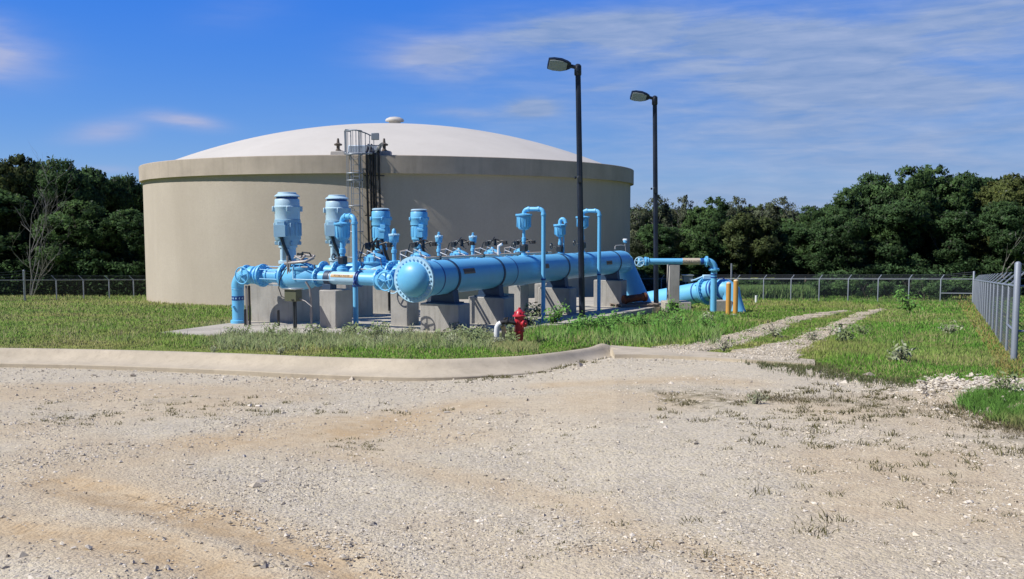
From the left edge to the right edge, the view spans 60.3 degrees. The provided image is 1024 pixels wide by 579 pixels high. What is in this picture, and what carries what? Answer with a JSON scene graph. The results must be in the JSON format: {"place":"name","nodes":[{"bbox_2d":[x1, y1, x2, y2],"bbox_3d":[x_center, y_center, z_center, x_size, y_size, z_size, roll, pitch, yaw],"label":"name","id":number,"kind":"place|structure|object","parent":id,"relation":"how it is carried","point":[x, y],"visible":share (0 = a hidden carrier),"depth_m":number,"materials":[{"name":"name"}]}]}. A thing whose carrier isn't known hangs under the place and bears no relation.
{"place":"outdoors","nodes":[
{"label":"outdoors","id":0,"kind":"place"},
{"bbox_2d":[158,297,660,335],"bbox_3d":[-0.755,1.213,37.507,12.062,2.055,31.452,2,5,23],"label":"concrete pad","id":1,"kind":"object","parent":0,"point":[590,309],"visible":0.07,"depth_m":29.23,"materials":[{"name":"grey concrete"}]},
{"bbox_2d":[251,283,322,322],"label":"concrete pier","id":2,"kind":"structure","parent":1,"relation":"on","point":[268,302],"depth_m":29.43,"materials":[{"name":"grey concrete"}]},
{"bbox_2d":[272,192,302,264],"bbox_3d":[-7.633,-1.780,29.843,0.928,3.036,1.122,1,5,10],"label":"vertical pump","id":3,"kind":"object","parent":2,"relation":"on","point":[287,208],"visible":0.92,"depth_m":29.55,"materials":[{"name":"blue paint"}]},
{"bbox_2d":[278,269,312,328],"bbox_3d":[-6.567,0.299,26.686,1.150,1.875,0.597,0,4,0],"label":"electrical box","id":4,"kind":"object","parent":1,"relation":"on","point":[294,295],"visible":0.91,"depth_m":26.67,"materials":[{"name":"green paint"}]},
{"bbox_2d":[319,288,351,327],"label":"concrete pier","id":5,"kind":"structure","parent":1,"relation":"on","point":[336,308],"depth_m":26.90,"materials":[{"name":"grey concrete"}]},
{"bbox_2d":[331,213,358,323],"bbox_3d":[-5.364,-0.689,28.682,1.133,3.576,0.556,2,5,28],"label":"air valve","id":6,"kind":"object","parent":1,"relation":"on","point":[342,231],"visible":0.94,"depth_m":28.41,"materials":[{"name":"blue paint"}]},
{"bbox_2d":[337,284,372,316],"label":"concrete pier","id":7,"kind":"structure","parent":1,"relation":"on","point":[365,300],"depth_m":32.43,"materials":[{"name":"grey concrete"}]},
{"bbox_2d":[323,195,350,265],"bbox_3d":[-6.439,-1.955,32.339,0.928,3.036,1.122,1,5,10],"label":"vertical pump","id":8,"kind":"object","parent":7,"relation":"on","point":[336,208],"visible":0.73,"depth_m":32.01,"materials":[{"name":"blue paint"}]},
{"bbox_2d":[373,286,390,312],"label":"concrete pier","id":9,"kind":"structure","parent":1,"relation":"on","point":[380,301],"depth_m":34.13,"materials":[{"name":"grey concrete"}]},
{"bbox_2d":[370,208,391,260],"bbox_3d":[-5.176,-1.891,34.917,0.816,2.667,0.818,2,5,26],"label":"vertical pump","id":10,"kind":"object","parent":9,"relation":"on","point":[380,218],"visible":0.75,"depth_m":34.59,"materials":[{"name":"blue paint"}]},
{"bbox_2d":[391,290,418,325],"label":"concrete pier","id":11,"kind":"structure","parent":1,"relation":"on","point":[404,312],"depth_m":27.85,"materials":[{"name":"grey concrete"}]},
{"bbox_2d":[419,296,430,308],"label":"concrete pier","id":12,"kind":"structure","parent":1,"relation":"on","point":[428,299],"depth_m":36.59,"materials":[{"name":"grey concrete"}]},
{"bbox_2d":[409,209,428,251],"bbox_3d":[-3.930,-2.086,37.412,0.816,2.667,0.818,2,5,26],"label":"vertical pump","id":13,"kind":"object","parent":12,"relation":"on","point":[418,218],"visible":0.73,"depth_m":37.09,"materials":[{"name":"blue paint"}]},
{"bbox_2d":[420,302,469,330],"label":"concrete pier","id":14,"kind":"structure","parent":1,"relation":"on","point":[433,316],"depth_m":25.87,"materials":[{"name":"grey concrete"}]},
{"bbox_2d":[422,243,551,282],"bbox_3d":[-0.535,-0.259,31.908,0.402,2.863,9.901,2,5,26],"label":"conduit run","id":15,"kind":"object","parent":1,"relation":"on","point":[478,255],"visible":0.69,"depth_m":31.04,"materials":[{"name":"metal"}]},
{"bbox_2d":[469,296,512,323],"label":"concrete pier","id":16,"kind":"structure","parent":1,"relation":"on","point":[490,310],"depth_m":28.53,"materials":[{"name":"grey concrete"}]},
{"bbox_2d":[394,251,650,303],"bbox_3d":[1.375,0.120,32.902,1.877,3.389,19.229,2,5,28],"label":"header pipe","id":17,"kind":"object","parent":16,"relation":"on","point":[421,279],"visible":0.97,"depth_m":28.42,"materials":[{"name":"blue metal"}]},
{"bbox_2d":[231,252,395,323],"bbox_3d":[-5.938,0.037,27.210,7.384,2.399,1.138,2,5,26],"label":"discharge line","id":18,"kind":"object","parent":17,"relation":"attached to","point":[299,273],"visible":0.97,"depth_m":27.31,"materials":[{"name":"blue paint"}]},
{"bbox_2d":[316,238,397,293],"bbox_3d":[-4.685,-0.807,28.475,6.187,1.754,0.951,2,5,27],"label":"pump line","id":19,"kind":"object","parent":17,"relation":"attached to","point":[374,260],"visible":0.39,"depth_m":28.26,"materials":[{"name":"blue paint"}]},
{"bbox_2d":[345,237,437,265],"bbox_3d":[-3.474,-0.965,30.973,6.187,1.754,0.951,2,5,27],"label":"pump line","id":20,"kind":"object","parent":17,"relation":"attached to","point":[419,253],"visible":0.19,"depth_m":30.82,"materials":[{"name":"blue paint"}]},
{"bbox_2d":[388,228,399,263],"bbox_3d":[-4.199,-1.548,31.379,0.397,1.258,0.397,0,4,0],"label":"air valve","id":21,"kind":"object","parent":20,"relation":"on","point":[393,238],"visible":0.96,"depth_m":31.30,"materials":[{"name":"blue paint"}]},
{"bbox_2d":[389,237,475,263],"bbox_3d":[-2.264,-1.122,33.471,6.187,1.754,0.951,2,5,27],"label":"pump line","id":22,"kind":"object","parent":17,"relation":"attached to","point":[458,251],"visible":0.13,"depth_m":33.29,"materials":[{"name":"blue paint"}]},
{"bbox_2d":[431,237,507,259],"bbox_3d":[-1.053,-1.279,35.968,6.187,1.754,0.951,2,5,27],"label":"pump line","id":23,"kind":"object","parent":17,"relation":"attached to","point":[491,250],"visible":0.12,"depth_m":35.79,"materials":[{"name":"blue paint"}]},
{"bbox_2d":[504,239,536,255],"bbox_3d":[1.206,-1.394,37.919,3.818,1.754,0.927,3,5,30],"label":"pump line","id":24,"kind":"object","parent":17,"relation":"attached to","point":[518,243],"visible":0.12,"depth_m":38.31,"materials":[{"name":"blue paint"}]},
{"bbox_2d":[550,217,567,254],"bbox_3d":[1.813,-2.018,33.919,0.513,1.523,0.674,-4,6,-40],"label":"air valve","id":25,"kind":"object","parent":17,"relation":"attached to","point":[559,229],"visible":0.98,"depth_m":33.77,"materials":[{"name":"blue paint"}]},
{"bbox_2d":[509,284,528,315],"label":"concrete pier","id":26,"kind":"structure","parent":1,"relation":"on","point":[521,295],"depth_m":32.22,"materials":[{"name":"grey concrete"}]},
{"bbox_2d":[513,206,545,318],"bbox_3d":[0.621,-0.943,30.970,1.198,3.931,0.592,1,5,8],"label":"air valve","id":27,"kind":"object","parent":1,"relation":"on","point":[523,223],"visible":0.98,"depth_m":30.68,"materials":[{"name":"blue paint"}]},
{"bbox_2d":[538,287,576,314],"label":"concrete pier","id":28,"kind":"structure","parent":1,"relation":"on","point":[553,296],"depth_m":33.52,"materials":[{"name":"grey concrete"}]},
{"bbox_2d":[547,57,584,316],"bbox_3d":[2.027,-3.494,31.764,1.533,9.577,0.458,-1,5,-7],"label":"lamp post","id":29,"kind":"object","parent":1,"relation":"on","point":[557,64],"visible":0.91,"depth_m":31.66,"materials":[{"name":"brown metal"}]},
{"bbox_2d":[573,209,601,310],"bbox_3d":[3.086,-1.231,36.041,1.200,4.142,0.577,1,5,13],"label":"air valve","id":30,"kind":"object","parent":1,"relation":"on","point":[586,220],"visible":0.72,"depth_m":35.72,"materials":[{"name":"blue paint"}]},
{"bbox_2d":[594,280,626,306],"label":"concrete pier","id":31,"kind":"structure","parent":1,"relation":"on","point":[613,291],"depth_m":38.96,"materials":[{"name":"grey concrete"}]},
{"bbox_2d":[609,302,659,307],"bbox_3d":[5.402,0.682,38.771,1.900,0.137,1.160,-2,5,-22],"label":"pallet","id":32,"kind":"object","parent":1,"relation":"on","point":[638,304],"visible":0.88,"depth_m":38.45,"materials":[{"name":"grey wood"}]},
{"bbox_2d":[621,292,647,303],"bbox_3d":[5.400,0.381,38.813,1.190,0.466,0.400,-2,5,-28],"label":"rusty pipe","id":33,"kind":"object","parent":32,"relation":"on","point":[626,299],"visible":1,"depth_m":38.67,"materials":[{"name":"metal"}]},
{"bbox_2d":[630,90,658,303],"bbox_3d":[5.990,-3.814,39.361,1.510,10.006,0.458,-1,5,-7],"label":"lamp post","id":34,"kind":"object","parent":1,"relation":"on","point":[637,95],"visible":0.91,"depth_m":39.25,"materials":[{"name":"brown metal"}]},
{"bbox_2d":[0,356,1023,578],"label":"gravel yard","id":35,"kind":"structure","parent":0,"point":[120,493],"depth_m":7.53,"materials":[{"name":"beige gravel"}]},
{"bbox_2d":[0,344,622,380],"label":"kerb","id":36,"kind":"structure","parent":35,"relation":"on","point":[336,368],"depth_m":17.18,"materials":[{"name":"concrete"}]},
{"bbox_2d":[21,356,1023,565],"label":"yard grass","id":37,"kind":"structure","parent":35,"relation":"on","point":[1011,416],"depth_m":10.94,"materials":[{"name":"green plant"}]},
{"bbox_2d":[611,345,814,365],"bbox_3d":[3.663,1.474,18.002,5.368,0.531,1.900,4,6,42],"label":"concrete strip","id":38,"kind":"object","parent":35,"relation":"on","point":[634,352],"visible":0.49,"depth_m":18.03,"materials":[{"name":"beige concrete"}]},
{"bbox_2d":[989,370,1021,390],"bbox_3d":[6.935,1.320,12.422,0.422,0.354,0.502,1,5,8],"label":"weed","id":39,"kind":"object","parent":35,"relation":"on","point":[999,384],"visible":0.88,"depth_m":12.35,"materials":[{"name":"green plant"}]},
{"bbox_2d":[0,270,1023,383],"bbox_3d":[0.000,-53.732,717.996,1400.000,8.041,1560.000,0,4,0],"label":"ground","id":40,"kind":"structure","parent":0,"point":[771,275],"depth_m":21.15,"materials":[{"name":"green plant"}]},
{"bbox_2d":[0,171,24,230],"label":"tree","id":41,"kind":"object","parent":40,"relation":"on","point":[8,220],"visible":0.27,"depth_m":75.89,"materials":[{"name":"green plant"}]},
{"bbox_2d":[0,189,47,283],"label":"tree","id":42,"kind":"object","parent":40,"relation":"on","point":[7,244],"visible":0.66,"depth_m":74.67,"materials":[{"name":"green plant"}]},
{"bbox_2d":[0,153,51,254],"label":"tree","id":43,"kind":"object","parent":40,"relation":"on","point":[19,176],"visible":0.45,"depth_m":77.43,"materials":[{"name":"green plant"}]},
{"bbox_2d":[15,159,61,250],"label":"tree","id":44,"kind":"object","parent":40,"relation":"on","point":[55,206],"visible":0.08,"depth_m":82.72,"materials":[{"name":"green plant"}]},
{"bbox_2d":[11,146,74,295],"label":"dead tree","id":45,"kind":"object","parent":40,"relation":"on","point":[41,271],"visible":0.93,"depth_m":71.66,"materials":[{"name":"grey wood"}]},
{"bbox_2d":[19,155,107,254],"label":"tree","id":46,"kind":"object","parent":40,"relation":"on","point":[74,184],"visible":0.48,"depth_m":77.44,"materials":[{"name":"green plant"}]},
{"bbox_2d":[0,254,145,295],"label":"undergrowth","id":47,"kind":"object","parent":40,"relation":"on","point":[113,268],"visible":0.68,"depth_m":72.59,"materials":[{"name":"green plant"}]},
{"bbox_2d":[0,270,145,300],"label":"chain link fence","id":48,"kind":"object","parent":40,"relation":"on","point":[25,286],"visible":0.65,"depth_m":60.86,"materials":[{"name":"metal"}]},
{"bbox_2d":[30,199,128,290],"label":"tree","id":49,"kind":"object","parent":40,"relation":"on","point":[74,253],"visible":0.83,"depth_m":73.98,"materials":[{"name":"green plant"}]},
{"bbox_2d":[58,164,130,257],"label":"tree","id":50,"kind":"object","parent":40,"relation":"on","point":[96,176],"visible":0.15,"depth_m":81.12,"materials":[{"name":"green plant"}]},
{"bbox_2d":[100,172,143,257],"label":"tree","id":51,"kind":"object","parent":40,"relation":"on","point":[128,198],"visible":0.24,"depth_m":84.08,"materials":[{"name":"green plant"}]},
{"bbox_2d":[103,207,144,276],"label":"tree","id":52,"kind":"object","parent":40,"relation":"on","point":[129,225],"visible":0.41,"depth_m":74.29,"materials":[{"name":"green plant"}]},
{"bbox_2d":[139,117,633,305],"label":"water tank","id":53,"kind":"object","parent":40,"relation":"on","point":[209,216],"visible":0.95,"depth_m":49.14,"materials":[{"name":"paint"}]},
{"bbox_2d":[466,328,489,343],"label":"weed","id":54,"kind":"object","parent":40,"relation":"on","point":[480,336],"visible":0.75,"depth_m":20.44,"materials":[{"name":"green plant"}]},
{"bbox_2d":[494,317,515,341],"bbox_3d":[-0.173,1.012,20.933,0.518,0.740,0.230,0,4,0],"label":"standpipe","id":55,"kind":"object","parent":40,"relation":"on","point":[499,324],"visible":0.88,"depth_m":20.84,"materials":[{"name":"white metal"}]},
{"bbox_2d":[513,307,527,340],"bbox_3d":[0.196,0.899,21.017,0.360,0.950,0.357,0,4,0],"label":"fire hydrant","id":56,"kind":"object","parent":40,"relation":"on","point":[519,315],"visible":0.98,"depth_m":20.93,"materials":[{"name":"red metal"}]},
{"bbox_2d":[539,298,571,323],"bbox_3d":[1.470,0.758,28.727,1.036,0.962,0.850,1,5,17],"label":"weed","id":57,"kind":"object","parent":40,"relation":"on","point":[558,315],"visible":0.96,"depth_m":28.63,"materials":[{"name":"green plant"}]},
{"bbox_2d":[562,311,590,330],"bbox_3d":[1.738,0.923,23.373,0.705,0.798,0.859,-2,5,-23],"label":"weed","id":58,"kind":"object","parent":40,"relation":"on","point":[579,322],"visible":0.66,"depth_m":23.32,"materials":[{"name":"green plant"}]},
{"bbox_2d":[596,308,621,332],"bbox_3d":[2.514,0.915,23.454,0.694,0.785,0.845,-3,5,-29],"label":"weed","id":59,"kind":"object","parent":40,"relation":"on","point":[606,323],"visible":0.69,"depth_m":23.44,"materials":[{"name":"green plant"}]},
{"bbox_2d":[630,194,682,276],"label":"tree","id":60,"kind":"object","parent":40,"relation":"on","point":[636,247],"visible":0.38,"depth_m":85.05,"materials":[{"name":"green plant"}]},
{"bbox_2d":[634,223,684,278],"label":"tree","id":61,"kind":"object","parent":40,"relation":"on","point":[667,246],"visible":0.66,"depth_m":76.53,"materials":[{"name":"green plant"}]},
{"bbox_2d":[657,311,690,326],"bbox_3d":[4.561,0.894,24.773,0.851,0.790,0.698,-1,5,-8],"label":"weed","id":62,"kind":"object","parent":40,"relation":"on","point":[679,320],"visible":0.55,"depth_m":24.73,"materials":[{"name":"green plant"}]},
{"bbox_2d":[661,300,690,311],"bbox_3d":[7.232,0.955,38.893,1.160,0.874,1.000,0,4,0],"label":"footing","id":63,"kind":"object","parent":40,"relation":"on","point":[665,303],"visible":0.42,"depth_m":38.38,"materials":[{"name":"concrete"}]},
{"bbox_2d":[667,265,679,308],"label":"concrete pier","id":64,"kind":"structure","parent":63,"relation":"on","point":[673,280],"depth_m":38.31,"materials":[{"name":"grey concrete"}]},
{"bbox_2d":[634,256,719,311],"bbox_3d":[7.148,-0.030,38.309,3.762,2.839,0.681,0,4,0],"label":"bypass pipe","id":65,"kind":"object","parent":64,"relation":"on","point":[706,261],"visible":0.99,"depth_m":38.22,"materials":[{"name":"blue metal"}]},
{"bbox_2d":[661,195,695,278],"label":"tree","id":66,"kind":"object","parent":40,"relation":"on","point":[682,208],"visible":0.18,"depth_m":89.79,"materials":[{"name":"green plant"}]},
{"bbox_2d":[678,196,733,271],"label":"tree","id":67,"kind":"object","parent":40,"relation":"on","point":[691,220],"visible":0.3,"depth_m":83.31,"materials":[{"name":"green plant"}]},
{"bbox_2d":[676,216,736,278],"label":"tree","id":68,"kind":"object","parent":40,"relation":"on","point":[699,240],"visible":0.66,"depth_m":75.78,"materials":[{"name":"green plant"}]},
{"bbox_2d":[716,300,731,311],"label":"concrete pier","id":69,"kind":"structure","parent":40,"relation":"on","point":[721,304],"depth_m":40.28,"materials":[{"name":"grey concrete"}]},
{"bbox_2d":[647,275,745,311],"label":"transmission pipe","id":70,"kind":"object","parent":69,"relation":"on","point":[697,292],"visible":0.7,"depth_m":41.36,"materials":[{"name":"blue metal"}]},
{"bbox_2d":[733,279,737,313],"bbox_3d":[9.477,0.433,37.347,0.210,1.723,0.210,0,4,0],"label":"bollard","id":71,"kind":"object","parent":40,"relation":"on","point":[735,295],"visible":0.9,"depth_m":37.26,"materials":[{"name":"yellow metal"}]},
{"bbox_2d":[726,196,763,279],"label":"tree","id":72,"kind":"object","parent":40,"relation":"on","point":[731,211],"visible":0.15,"depth_m":86.59,"materials":[{"name":"green plant"}]},
{"bbox_2d":[717,212,782,279],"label":"tree","id":73,"kind":"object","parent":40,"relation":"on","point":[741,226],"visible":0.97,"depth_m":75.01,"materials":[{"name":"green plant"}]},
{"bbox_2d":[744,202,780,278],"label":"tree","id":74,"kind":"object","parent":40,"relation":"on","point":[760,207],"visible":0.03,"depth_m":89.95,"materials":[{"name":"green plant"}]},
{"bbox_2d":[748,196,811,279],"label":"tree","id":75,"kind":"object","parent":40,"relation":"on","point":[785,212],"visible":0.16,"depth_m":85.91,"materials":[{"name":"green plant"}]},
{"bbox_2d":[766,222,823,281],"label":"tree","id":76,"kind":"object","parent":40,"relation":"on","point":[788,234],"visible":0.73,"depth_m":75.73,"materials":[{"name":"green plant"}]},
{"bbox_2d":[781,205,827,282],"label":"tree","id":77,"kind":"object","parent":40,"relation":"on","point":[804,220],"visible":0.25,"depth_m":81.88,"materials":[{"name":"green plant"}]},
{"bbox_2d":[640,271,974,302],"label":"chain link fence","id":78,"kind":"object","parent":40,"relation":"on","point":[877,291],"visible":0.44,"depth_m":56.84,"materials":[{"name":"metal"}]},
{"bbox_2d":[809,275,836,297],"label":"shrub","id":79,"kind":"object","parent":40,"relation":"on","point":[825,288],"visible":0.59,"depth_m":63.34,"materials":[{"name":"green plant"}]},
{"bbox_2d":[630,174,1023,276],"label":"woodland","id":80,"kind":"object","parent":40,"relation":"on","point":[766,270],"visible":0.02,"depth_m":94.08,"materials":[{"name":"green plant"}]},
{"bbox_2d":[637,260,1023,296],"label":"undergrowth","id":81,"kind":"object","parent":40,"relation":"on","point":[879,269],"visible":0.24,"depth_m":70.57,"materials":[{"name":"green plant"}]},
{"bbox_2d":[805,206,872,275],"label":"tree","id":82,"kind":"object","parent":40,"relation":"on","point":[843,221],"visible":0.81,"depth_m":72.90,"materials":[{"name":"green plant"}]},
{"bbox_2d":[829,323,854,341],"bbox_3d":[7.974,1.094,21.263,0.632,0.530,0.753,1,5,14],"label":"weed","id":83,"kind":"object","parent":40,"relation":"on","point":[842,333],"visible":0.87,"depth_m":21.26,"materials":[{"name":"green plant"}]},
{"bbox_2d":[826,278,862,298],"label":"shrub","id":84,"kind":"object","parent":40,"relation":"on","point":[839,286],"visible":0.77,"depth_m":62.58,"materials":[{"name":"green plant"}]},
{"bbox_2d":[822,187,871,266],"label":"tree","id":85,"kind":"object","parent":40,"relation":"on","point":[840,198],"visible":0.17,"depth_m":78.06,"materials":[{"name":"green plant"}]},
{"bbox_2d":[847,278,890,297],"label":"shrub","id":86,"kind":"object","parent":40,"relation":"on","point":[861,283],"visible":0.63,"depth_m":62.54,"materials":[{"name":"green plant"}]},
{"bbox_2d":[842,170,904,264],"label":"tree","id":87,"kind":"object","parent":40,"relation":"on","point":[863,189],"visible":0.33,"depth_m":78.54,"materials":[{"name":"green plant"}]},
{"bbox_2d":[865,198,932,273],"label":"tree","id":88,"kind":"object","parent":40,"relation":"on","point":[904,219],"visible":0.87,"depth_m":73.29,"materials":[{"name":"green plant"}]},
{"bbox_2d":[887,340,917,362],"bbox_3d":[7.156,1.163,16.136,0.673,0.527,0.468,-1,5,-9],"label":"weed","id":89,"kind":"object","parent":40,"relation":"on","point":[898,354],"visible":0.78,"depth_m":16.07,"materials":[{"name":"green plant"}]},
{"bbox_2d":[885,278,926,298],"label":"shrub","id":90,"kind":"object","parent":40,"relation":"on","point":[913,288],"visible":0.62,"depth_m":61.66,"materials":[{"name":"green plant"}]},
{"bbox_2d":[866,165,946,264],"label":"tree","id":91,"kind":"object","parent":40,"relation":"on","point":[923,194],"visible":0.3,"depth_m":76.59,"materials":[{"name":"green plant"}]},
{"bbox_2d":[892,284,922,311],"bbox_3d":[17.543,0.440,39.320,1.134,1.283,1.381,-1,5,-17],"label":"weed","id":92,"kind":"object","parent":40,"relation":"on","point":[905,300],"visible":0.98,"depth_m":39.24,"materials":[{"name":"green plant"}]},
{"bbox_2d":[913,276,939,299],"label":"shrub","id":93,"kind":"object","parent":40,"relation":"on","point":[925,286],"visible":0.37,"depth_m":60.94,"materials":[{"name":"green plant"}]},
{"bbox_2d":[921,275,960,299],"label":"shrub","id":94,"kind":"object","parent":40,"relation":"on","point":[945,289],"visible":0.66,"depth_m":59.36,"materials":[{"name":"green plant"}]},
{"bbox_2d":[907,163,984,263],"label":"tree","id":95,"kind":"object","parent":40,"relation":"on","point":[961,198],"visible":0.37,"depth_m":78.15,"materials":[{"name":"green plant"}]},
{"bbox_2d":[919,208,987,275],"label":"tree","id":96,"kind":"object","parent":40,"relation":"on","point":[965,223],"visible":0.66,"depth_m":72.98,"materials":[{"name":"green plant"}]},
{"bbox_2d":[945,271,980,298],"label":"shrub","id":97,"kind":"object","parent":40,"relation":"on","point":[960,284],"visible":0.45,"depth_m":59.37,"materials":[{"name":"green plant"}]},
{"bbox_2d":[914,372,1023,399],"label":"rubble","id":98,"kind":"object","parent":40,"relation":"on","point":[945,382],"visible":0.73,"depth_m":13.24,"materials":[{"name":"stone"}]},
{"bbox_2d":[948,170,993,256],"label":"tree","id":99,"kind":"object","parent":40,"relation":"on","point":[975,181],"visible":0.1,"depth_m":81.57,"materials":[{"name":"green plant"}]},
{"bbox_2d":[968,180,1023,262],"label":"tree","id":100,"kind":"object","parent":40,"relation":"on","point":[985,194],"visible":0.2,"depth_m":78.21,"materials":[{"name":"green plant"}]},
{"bbox_2d":[973,199,1023,281],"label":"tree","id":101,"kind":"object","parent":40,"relation":"on","point":[1004,218],"visible":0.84,"depth_m":70.41,"materials":[{"name":"green plant"}]},
{"bbox_2d":[973,267,1023,354],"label":"chain link fence","id":102,"kind":"object","parent":40,"relation":"on","point":[980,300],"visible":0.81,"depth_m":24.34,"materials":[{"name":"metal"}]},
{"bbox_2d":[985,172,1023,258],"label":"tree","id":103,"kind":"object","parent":40,"relation":"on","point":[1011,194],"visible":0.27,"depth_m":76.03,"materials":[{"name":"green plant"}]},
{"bbox_2d":[1010,261,1023,359],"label":"fence post","id":104,"kind":"object","parent":40,"relation":"on","point":[1016,309],"visible":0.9,"depth_m":16.37,"materials":[{"name":"metal"}]},
{"bbox_2d":[0,0,1023,212],"label":"sky","id":105,"kind":"structure","parent":0,"point":[760,101],"materials":[{"name":"blue"}]},
{"bbox_2d":[651,308,885,360],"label":"gravel track","id":106,"kind":"structure","parent":0,"point":[750,333],"depth_m":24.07,"materials":[{"name":"beige gravel"}]},
{"bbox_3d":[8.710,1.173,35.600,0.840,0.290,0.900,0,4,0],"label":"footing","id":107,"kind":"object","parent":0,"visible":0},
{"bbox_2d":[726,282,730,315],"bbox_3d":[8.680,0.507,35.347,0.198,1.632,0.198,0,4,0],"label":"bollard","id":108,"kind":"object","parent":107,"relation":"on","point":[728,297],"visible":0.88,"depth_m":35.26,"materials":[{"name":"yellow metal"}]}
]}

